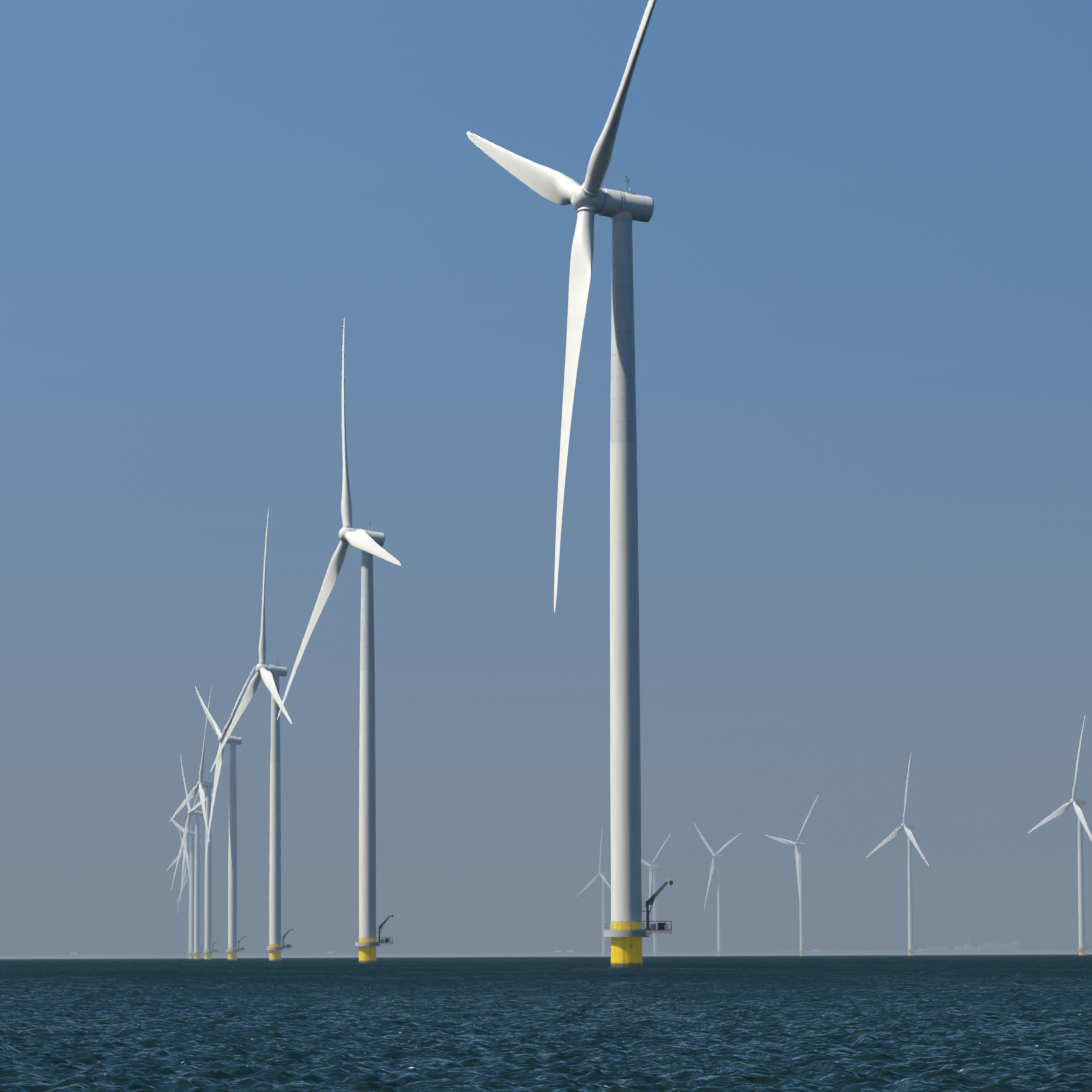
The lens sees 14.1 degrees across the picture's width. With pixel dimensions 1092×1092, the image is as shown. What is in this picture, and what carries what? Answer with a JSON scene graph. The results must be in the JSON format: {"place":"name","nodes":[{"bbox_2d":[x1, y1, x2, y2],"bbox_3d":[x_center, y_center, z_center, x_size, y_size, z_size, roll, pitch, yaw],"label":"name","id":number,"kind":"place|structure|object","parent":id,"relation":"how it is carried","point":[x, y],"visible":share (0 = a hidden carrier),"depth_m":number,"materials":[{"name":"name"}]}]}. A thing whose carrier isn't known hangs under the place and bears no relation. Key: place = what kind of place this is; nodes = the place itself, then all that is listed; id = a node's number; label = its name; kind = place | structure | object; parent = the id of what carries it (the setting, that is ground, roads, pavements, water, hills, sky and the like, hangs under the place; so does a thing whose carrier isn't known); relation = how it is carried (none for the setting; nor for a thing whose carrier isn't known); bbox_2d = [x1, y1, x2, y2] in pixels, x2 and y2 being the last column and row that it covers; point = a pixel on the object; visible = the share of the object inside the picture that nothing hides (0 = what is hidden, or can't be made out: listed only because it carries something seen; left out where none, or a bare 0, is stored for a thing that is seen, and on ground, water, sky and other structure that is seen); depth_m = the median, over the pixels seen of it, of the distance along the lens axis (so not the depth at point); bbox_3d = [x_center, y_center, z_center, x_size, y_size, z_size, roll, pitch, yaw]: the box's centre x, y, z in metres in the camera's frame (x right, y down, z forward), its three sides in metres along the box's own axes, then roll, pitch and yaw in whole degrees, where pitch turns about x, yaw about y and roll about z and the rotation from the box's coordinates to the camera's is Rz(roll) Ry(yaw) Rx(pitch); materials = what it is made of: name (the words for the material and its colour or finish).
{"place":"outdoors","nodes":[
{"label":"outdoors","id":0,"kind":"place"},
{"bbox_2d":[0,954,1091,1091],"bbox_3d":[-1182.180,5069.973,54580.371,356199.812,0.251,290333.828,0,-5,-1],"label":"sea water","id":1,"kind":"structure","parent":0,"point":[923,1023],"depth_m":95.17,"materials":[{"name":"teal liquid"}]},
{"bbox_2d":[166,799,194,958],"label":"wind turbine","id":2,"kind":"object","parent":1,"relation":"in","point":[186,857],"visible":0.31,"depth_m":3821.31,"materials":[{"name":"paint"}]},
{"bbox_2d":[170,790,198,958],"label":"wind turbine","id":3,"kind":"object","parent":1,"relation":"in","point":[192,835],"visible":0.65,"depth_m":3343.95,"materials":[{"name":"paint"}]},
{"bbox_2d":[176,825,194,903],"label":"wind turbine","id":4,"kind":"object","parent":1,"relation":"in","point":[187,877],"visible":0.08,"depth_m":4791.05,"materials":[{"name":"paint"}]},
{"bbox_2d":[177,830,194,911],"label":"wind turbine","id":5,"kind":"object","parent":1,"relation":"in","point":[185,870],"visible":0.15,"depth_m":4302.91,"materials":[{"name":"paint"}]},
{"bbox_2d":[171,752,211,958],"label":"wind turbine","id":6,"kind":"object","parent":1,"relation":"in","point":[196,814],"visible":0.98,"depth_m":2867.86,"materials":[{"name":"paint"}]},
{"bbox_2d":[169,686,218,959],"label":"wind turbine","id":7,"kind":"object","parent":1,"relation":"in","point":[208,786],"visible":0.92,"depth_m":2389.81,"materials":[{"name":"paint"}]},
{"bbox_2d":[195,665,255,959],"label":"wind turbine","id":8,"kind":"object","parent":1,"relation":"in","point":[232,950],"visible":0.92,"depth_m":1897.22,"materials":[{"name":"paint"}]},
{"bbox_2d":[210,509,292,960],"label":"wind turbine","id":9,"kind":"object","parent":1,"relation":"in","point":[270,674],"visible":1,"depth_m":1435.65,"materials":[{"name":"paint"}]},
{"bbox_2d":[277,317,400,962],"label":"wind turbine","id":10,"kind":"object","parent":1,"relation":"in","point":[369,543],"visible":1,"depth_m":980.34,"materials":[{"name":"paint"}]},
{"bbox_2d":[0,939,1091,958],"bbox_3d":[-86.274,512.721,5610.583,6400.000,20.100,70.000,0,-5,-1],"label":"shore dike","id":11,"kind":"structure","parent":1,"relation":"on","point":[989,948],"depth_m":5583.52,"materials":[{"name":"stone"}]},
{"bbox_2d":[467,0,672,966],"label":"wind turbine","id":12,"kind":"object","parent":1,"relation":"in","point":[588,199],"visible":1,"depth_m":544.00,"materials":[{"name":"paint"}]},
{"bbox_2d":[577,827,610,956],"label":"wind turbine","id":13,"kind":"object","parent":1,"relation":"in","point":[602,874],"visible":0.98,"depth_m":5070.60,"materials":[{"name":"paint"}]},
{"bbox_2d":[641,834,670,955],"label":"wind turbine","id":14,"kind":"object","parent":1,"relation":"in","point":[654,867],"visible":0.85,"depth_m":4668.12,"materials":[{"name":"paint"}]},
{"bbox_2d":[694,823,740,955],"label":"wind turbine","id":15,"kind":"object","parent":1,"relation":"in","point":[718,857],"visible":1,"depth_m":4197.64,"materials":[{"name":"paint"}]},
{"bbox_2d":[764,795,818,955],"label":"wind turbine","id":16,"kind":"object","parent":1,"relation":"in","point":[799,862],"visible":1,"depth_m":3755.82,"materials":[{"name":"paint"}]},
{"bbox_2d":[866,754,928,955],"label":"wind turbine","id":17,"kind":"object","parent":1,"relation":"in","point":[907,827],"visible":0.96,"depth_m":3221.81,"materials":[{"name":"paint"}]},
{"bbox_2d":[1028,717,1091,955],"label":"wind turbine","id":18,"kind":"object","parent":1,"relation":"in","point":[1077,805],"visible":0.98,"depth_m":2726.95,"materials":[{"name":"paint"}]},
{"bbox_2d":[0,0,1091,954],"label":"sky","id":19,"kind":"structure","parent":0,"point":[862,261],"materials":[{"name":"blue"}]}
]}

